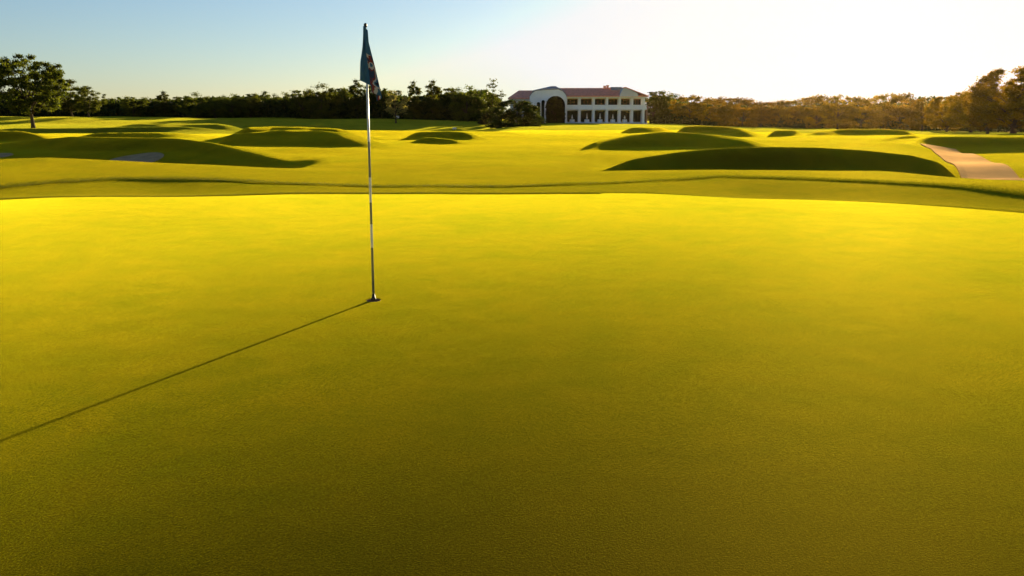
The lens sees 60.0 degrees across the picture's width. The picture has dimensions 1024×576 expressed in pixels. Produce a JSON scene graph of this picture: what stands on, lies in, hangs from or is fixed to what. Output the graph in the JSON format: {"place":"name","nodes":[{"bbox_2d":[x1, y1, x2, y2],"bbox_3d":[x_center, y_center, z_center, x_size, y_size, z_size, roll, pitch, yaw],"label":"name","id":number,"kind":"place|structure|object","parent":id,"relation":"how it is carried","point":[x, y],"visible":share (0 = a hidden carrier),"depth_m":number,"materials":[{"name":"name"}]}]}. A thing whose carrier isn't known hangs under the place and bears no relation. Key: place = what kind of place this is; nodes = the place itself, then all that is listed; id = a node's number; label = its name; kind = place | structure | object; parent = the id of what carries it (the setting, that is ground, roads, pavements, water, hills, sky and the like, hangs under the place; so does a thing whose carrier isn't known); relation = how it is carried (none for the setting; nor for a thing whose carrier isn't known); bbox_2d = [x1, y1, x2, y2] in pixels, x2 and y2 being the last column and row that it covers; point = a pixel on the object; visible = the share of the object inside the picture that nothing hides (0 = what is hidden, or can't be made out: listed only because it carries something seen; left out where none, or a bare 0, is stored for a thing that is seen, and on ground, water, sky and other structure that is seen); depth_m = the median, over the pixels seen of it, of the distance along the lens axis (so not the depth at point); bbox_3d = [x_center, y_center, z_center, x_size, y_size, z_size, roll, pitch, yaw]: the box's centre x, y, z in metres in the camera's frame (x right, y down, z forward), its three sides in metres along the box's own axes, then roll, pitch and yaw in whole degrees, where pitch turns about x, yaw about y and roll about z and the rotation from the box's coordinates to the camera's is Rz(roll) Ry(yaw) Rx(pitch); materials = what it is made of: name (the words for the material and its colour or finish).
{"place":"outdoors","nodes":[
{"label":"outdoors","id":0,"kind":"place"},
{"bbox_2d":[0,193,1023,575],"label":"putting green","id":1,"kind":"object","parent":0,"point":[570,385],"visible":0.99,"depth_m":4.81,"materials":[{"name":"green plant"}]},
{"bbox_3d":[-1.091,0.170,7.001,0.108,0.150,0.108,0,11,0],"label":"golf hole","id":2,"kind":"object","parent":1,"relation":"in","visible":0},
{"bbox_2d":[360,23,381,301],"bbox_3d":[-1.063,-0.887,6.787,0.158,2.203,0.060,1,11,7],"label":"flagstick","id":3,"kind":"object","parent":2,"relation":"in","point":[368,74],"visible":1,"depth_m":6.65,"materials":[{"name":"metal"}]},
{"bbox_2d":[0,126,1023,196],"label":"fairway","id":4,"kind":"structure","parent":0,"point":[329,155],"depth_m":33.55,"materials":[{"name":"green plant"}]},
{"bbox_2d":[0,153,13,157],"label":"sand bunker","id":5,"kind":"object","parent":4,"relation":"in","point":[5,154],"visible":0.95,"depth_m":35.80},
{"bbox_2d":[110,152,163,161],"bbox_3d":[-14.594,-4.902,34.120,2.176,0.546,2.459,0,11,0],"label":"sand bunker","id":6,"kind":"object","parent":4,"relation":"in","point":[150,157],"visible":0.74,"depth_m":34.35},
{"bbox_2d":[0,177,1023,212],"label":"collar","id":7,"kind":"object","parent":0,"point":[758,188],"visible":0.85,"depth_m":18.20,"materials":[{"name":"green plant"}]},
{"bbox_2d":[0,116,1023,135],"bbox_3d":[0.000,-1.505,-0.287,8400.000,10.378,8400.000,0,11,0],"label":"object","id":8,"kind":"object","parent":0,"point":[85,125],"visible":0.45,"depth_m":148.03,"materials":[{"name":"green plant"}]},
{"bbox_2d":[0,53,70,127],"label":"oak tree","id":9,"kind":"object","parent":8,"relation":"on","point":[43,88],"visible":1,"depth_m":112.57,"materials":[{"name":"green plant"}]},
{"bbox_2d":[52,78,89,116],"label":"oak tree","id":10,"kind":"object","parent":8,"relation":"on","point":[67,105],"visible":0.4,"depth_m":155.69,"materials":[{"name":"green plant"}]},
{"bbox_2d":[69,86,107,116],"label":"oak tree","id":11,"kind":"object","parent":8,"relation":"on","point":[86,107],"visible":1,"depth_m":152.97,"materials":[{"name":"green plant"}]},
{"bbox_2d":[120,95,149,116],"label":"woodland tree","id":12,"kind":"object","parent":8,"relation":"on","point":[128,108],"visible":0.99,"depth_m":176.52,"materials":[{"name":"green plant"}]},
{"bbox_2d":[134,96,159,109],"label":"woodland tree","id":13,"kind":"object","parent":8,"relation":"on","point":[155,102],"visible":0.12,"depth_m":184.97,"materials":[{"name":"green plant"}]},
{"bbox_2d":[154,90,176,116],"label":"woodland tree","id":14,"kind":"object","parent":8,"relation":"on","point":[163,106],"visible":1,"depth_m":178.41,"materials":[{"name":"green plant"}]},
{"bbox_2d":[170,96,183,102],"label":"woodland tree","id":15,"kind":"object","parent":8,"relation":"on","point":[175,98],"visible":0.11,"depth_m":190.02,"materials":[{"name":"green plant"}]},
{"bbox_2d":[175,91,216,117],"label":"woodland tree","id":16,"kind":"object","parent":8,"relation":"on","point":[193,113],"visible":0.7,"depth_m":175.95,"materials":[{"name":"green plant"}]},
{"bbox_2d":[197,97,229,117],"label":"woodland tree","id":17,"kind":"object","parent":8,"relation":"on","point":[217,103],"visible":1,"depth_m":173.80,"materials":[{"name":"green plant"}]},
{"bbox_2d":[217,93,251,117],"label":"woodland tree","id":18,"kind":"object","parent":8,"relation":"on","point":[242,103],"visible":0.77,"depth_m":178.12,"materials":[{"name":"green plant"}]},
{"bbox_2d":[232,92,264,117],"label":"woodland tree","id":19,"kind":"object","parent":8,"relation":"on","point":[255,99],"visible":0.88,"depth_m":179.40,"materials":[{"name":"green plant"}]},
{"bbox_2d":[258,90,270,116],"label":"woodland tree","id":20,"kind":"object","parent":8,"relation":"on","point":[263,95],"visible":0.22,"depth_m":188.16,"materials":[{"name":"green plant"}]},
{"bbox_2d":[268,91,290,99],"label":"woodland tree","id":21,"kind":"object","parent":8,"relation":"on","point":[280,97],"visible":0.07,"depth_m":188.62,"materials":[{"name":"green plant"}]},
{"bbox_2d":[286,89,317,117],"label":"woodland tree","id":22,"kind":"object","parent":8,"relation":"on","point":[296,101],"visible":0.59,"depth_m":179.56,"materials":[{"name":"green plant"}]},
{"bbox_2d":[299,82,346,118],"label":"woodland tree","id":23,"kind":"object","parent":8,"relation":"on","point":[321,111],"visible":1,"depth_m":177.07,"materials":[{"name":"green plant"}]},
{"bbox_2d":[327,88,351,117],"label":"woodland tree","id":24,"kind":"object","parent":8,"relation":"on","point":[343,89],"visible":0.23,"depth_m":186.26,"materials":[{"name":"green plant"}]},
{"bbox_2d":[347,78,370,118],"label":"woodland tree","id":25,"kind":"object","parent":8,"relation":"on","point":[354,101],"visible":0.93,"depth_m":180.61,"materials":[{"name":"green plant"}]},
{"bbox_2d":[358,85,388,115],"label":"woodland tree","id":26,"kind":"object","parent":8,"relation":"on","point":[383,92],"visible":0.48,"depth_m":182.93,"materials":[{"name":"green plant"}]},
{"bbox_2d":[384,89,408,122],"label":"young tree","id":27,"kind":"object","parent":8,"relation":"on","point":[391,98],"visible":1,"depth_m":162.21,"materials":[{"name":"green plant"}]},
{"bbox_2d":[401,80,422,119],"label":"woodland tree","id":28,"kind":"object","parent":8,"relation":"on","point":[412,105],"visible":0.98,"depth_m":174.10,"materials":[{"name":"green plant"}]},
{"bbox_2d":[417,79,444,119],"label":"woodland tree","id":29,"kind":"object","parent":8,"relation":"on","point":[434,106],"visible":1,"depth_m":173.99,"materials":[{"name":"green plant"}]},
{"bbox_2d":[435,87,463,114],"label":"woodland tree","id":30,"kind":"object","parent":8,"relation":"on","point":[449,92],"visible":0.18,"depth_m":185.29,"materials":[{"name":"green plant"}]},
{"bbox_2d":[446,84,488,121],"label":"woodland tree","id":31,"kind":"object","parent":8,"relation":"on","point":[457,106],"visible":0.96,"depth_m":177.09,"materials":[{"name":"green plant"}]},
{"bbox_2d":[480,78,499,112],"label":"slender tree","id":32,"kind":"object","parent":8,"relation":"on","point":[491,100],"visible":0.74,"depth_m":173.75,"materials":[{"name":"green plant"}]},
{"bbox_2d":[478,111,507,124],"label":"shrub","id":33,"kind":"object","parent":8,"relation":"on","point":[486,116],"visible":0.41,"depth_m":161.60,"materials":[{"name":"green plant"}]},
{"bbox_2d":[497,90,505,115],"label":"slender tree","id":34,"kind":"object","parent":8,"relation":"on","point":[501,100],"visible":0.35,"depth_m":171.93,"materials":[{"name":"green plant"}]},
{"bbox_2d":[0,104,1023,131],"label":"undergrowth","id":35,"kind":"object","parent":8,"relation":"on","point":[684,120],"visible":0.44,"depth_m":182.49,"materials":[{"name":"green plant"}]},
{"bbox_2d":[0,89,1023,127],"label":"woodland","id":36,"kind":"object","parent":8,"relation":"on","point":[276,104],"visible":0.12,"depth_m":183.52,"materials":[{"name":"green plant"}]},
{"bbox_2d":[485,99,546,128],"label":"shrub","id":37,"kind":"object","parent":8,"relation":"on","point":[516,119],"visible":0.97,"depth_m":145.08,"materials":[{"name":"green plant"}]},
{"bbox_2d":[545,96,565,122],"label":"clipped tree","id":38,"kind":"object","parent":8,"relation":"on","point":[559,115],"visible":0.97,"depth_m":202.03,"materials":[{"name":"green plant"}]},
{"bbox_2d":[508,85,648,123],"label":"clubhouse","id":39,"kind":"structure","parent":8,"relation":"on","point":[606,103],"depth_m":208.35,"materials":[{"name":"white paint"}]},
{"bbox_2d":[567,111,577,121],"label":"door","id":40,"kind":"structure","parent":39,"relation":"in","point":[569,113],"depth_m":210.41,"materials":[{"name":"glass"}]},
{"bbox_2d":[567,99,577,104],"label":"window","id":41,"kind":"structure","parent":39,"relation":"in","point":[569,101],"depth_m":209.80,"materials":[{"name":"brown glass"}]},
{"bbox_2d":[581,111,591,121],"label":"door","id":42,"kind":"structure","parent":39,"relation":"in","point":[583,113],"depth_m":210.41,"materials":[{"name":"glass"}]},
{"bbox_2d":[581,99,591,104],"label":"window","id":43,"kind":"structure","parent":39,"relation":"in","point":[583,101],"depth_m":209.80,"materials":[{"name":"brown glass"}]},
{"bbox_2d":[595,111,604,121],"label":"door","id":44,"kind":"structure","parent":39,"relation":"in","point":[597,113],"depth_m":210.41,"materials":[{"name":"metal"}]},
{"bbox_2d":[595,99,604,104],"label":"window","id":45,"kind":"structure","parent":39,"relation":"in","point":[597,101],"depth_m":209.80,"materials":[{"name":"brown glass"}]},
{"bbox_2d":[608,111,616,121],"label":"door","id":46,"kind":"structure","parent":39,"relation":"in","point":[610,113],"depth_m":210.41,"materials":[{"name":"glass"}]},
{"bbox_2d":[608,99,616,104],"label":"window","id":47,"kind":"structure","parent":39,"relation":"in","point":[610,101],"depth_m":209.82,"materials":[{"name":"brown glass"}]},
{"bbox_2d":[621,111,629,121],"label":"door","id":48,"kind":"structure","parent":39,"relation":"in","point":[623,113],"depth_m":210.39,"materials":[{"name":"glass"}]},
{"bbox_2d":[621,99,629,104],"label":"window","id":49,"kind":"structure","parent":39,"relation":"in","point":[623,101],"depth_m":209.80,"materials":[{"name":"brown glass"}]},
{"bbox_2d":[633,111,640,121],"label":"door","id":50,"kind":"structure","parent":39,"relation":"in","point":[636,114],"depth_m":210.47,"materials":[{"name":"metal"}]},
{"bbox_2d":[633,99,640,104],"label":"window","id":51,"kind":"structure","parent":39,"relation":"in","point":[635,101],"depth_m":209.80,"materials":[{"name":"brown glass"}]},
{"bbox_2d":[645,90,672,120],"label":"woodland tree","id":52,"kind":"object","parent":8,"relation":"on","point":[653,101],"visible":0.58,"depth_m":243.28,"materials":[{"name":"green plant"}]},
{"bbox_2d":[648,93,696,123],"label":"woodland tree","id":53,"kind":"object","parent":8,"relation":"on","point":[672,95],"visible":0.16,"depth_m":248.92,"materials":[{"name":"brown plant"}]},
{"bbox_2d":[668,94,708,120],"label":"woodland tree","id":54,"kind":"object","parent":8,"relation":"on","point":[694,106],"visible":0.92,"depth_m":238.93,"materials":[{"name":"brown plant"}]},
{"bbox_2d":[688,97,724,122],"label":"woodland tree","id":55,"kind":"object","parent":8,"relation":"on","point":[709,100],"visible":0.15,"depth_m":248.31,"materials":[{"name":"brown plant"}]},
{"bbox_2d":[706,96,741,126],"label":"woodland tree","id":56,"kind":"object","parent":8,"relation":"on","point":[717,113],"visible":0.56,"depth_m":230.00,"materials":[{"name":"brown plant"}]},
{"bbox_2d":[714,97,764,126],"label":"woodland tree","id":57,"kind":"object","parent":8,"relation":"on","point":[729,113],"visible":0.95,"depth_m":223.19,"materials":[{"name":"brown plant"}]},
{"bbox_2d":[743,101,781,126],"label":"woodland tree","id":58,"kind":"object","parent":8,"relation":"on","point":[763,111],"visible":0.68,"depth_m":223.57,"materials":[{"name":"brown plant"}]},
{"bbox_2d":[762,99,800,127],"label":"woodland tree","id":59,"kind":"object","parent":8,"relation":"on","point":[781,104],"visible":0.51,"depth_m":235.58,"materials":[{"name":"brown plant"}]},
{"bbox_2d":[775,98,815,125],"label":"woodland tree","id":60,"kind":"object","parent":8,"relation":"on","point":[795,103],"visible":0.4,"depth_m":237.86,"materials":[{"name":"brown plant"}]},
{"bbox_2d":[789,94,845,127],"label":"woodland tree","id":61,"kind":"object","parent":8,"relation":"on","point":[805,112],"visible":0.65,"depth_m":232.21,"materials":[{"name":"brown plant"}]},
{"bbox_2d":[815,94,861,128],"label":"woodland tree","id":62,"kind":"object","parent":8,"relation":"on","point":[835,106],"visible":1,"depth_m":219.92,"materials":[{"name":"green plant"}]},
{"bbox_2d":[836,96,886,128],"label":"woodland tree","id":63,"kind":"object","parent":8,"relation":"on","point":[879,115],"visible":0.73,"depth_m":222.29,"materials":[{"name":"green plant"}]},
{"bbox_2d":[862,92,907,123],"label":"woodland tree","id":64,"kind":"object","parent":8,"relation":"on","point":[881,105],"visible":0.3,"depth_m":238.10,"materials":[{"name":"green plant"}]},
{"bbox_2d":[880,92,931,129],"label":"woodland tree","id":65,"kind":"object","parent":8,"relation":"on","point":[900,111],"visible":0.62,"depth_m":232.43,"materials":[{"name":"green plant"}]},
{"bbox_2d":[904,97,941,130],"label":"woodland tree","id":66,"kind":"object","parent":8,"relation":"on","point":[915,111],"visible":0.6,"depth_m":228.22,"materials":[{"name":"green plant"}]},
{"bbox_2d":[922,95,966,131],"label":"oak tree","id":67,"kind":"object","parent":8,"relation":"on","point":[930,116],"visible":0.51,"depth_m":161.37,"materials":[{"name":"green plant"}]},
{"bbox_2d":[941,90,998,132],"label":"oak tree","id":68,"kind":"object","parent":8,"relation":"on","point":[954,107],"visible":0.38,"depth_m":147.57,"materials":[{"name":"green plant"}]},
{"bbox_2d":[962,85,1010,133],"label":"oak tree","id":69,"kind":"object","parent":8,"relation":"on","point":[988,127],"visible":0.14,"depth_m":132.66,"materials":[{"name":"green plant"}]},
{"bbox_2d":[964,66,1023,132],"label":"oak tree","id":70,"kind":"object","parent":8,"relation":"on","point":[1014,103],"visible":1,"depth_m":124.64,"materials":[{"name":"green plant"}]},
{"bbox_2d":[0,0,1023,111],"label":"sky","id":71,"kind":"structure","parent":0,"point":[765,51],"materials":[{"name":"white"}]},
{"bbox_2d":[1,173,1023,212],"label":"rough grass","id":72,"kind":"structure","parent":0,"point":[523,185],"depth_m":18.90,"materials":[{"name":"green plant"}]},
{"bbox_2d":[920,144,1023,179],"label":"cart path","id":73,"kind":"structure","parent":0,"point":[972,166],"depth_m":32.61,"materials":[{"name":"beige sand"}]}
]}

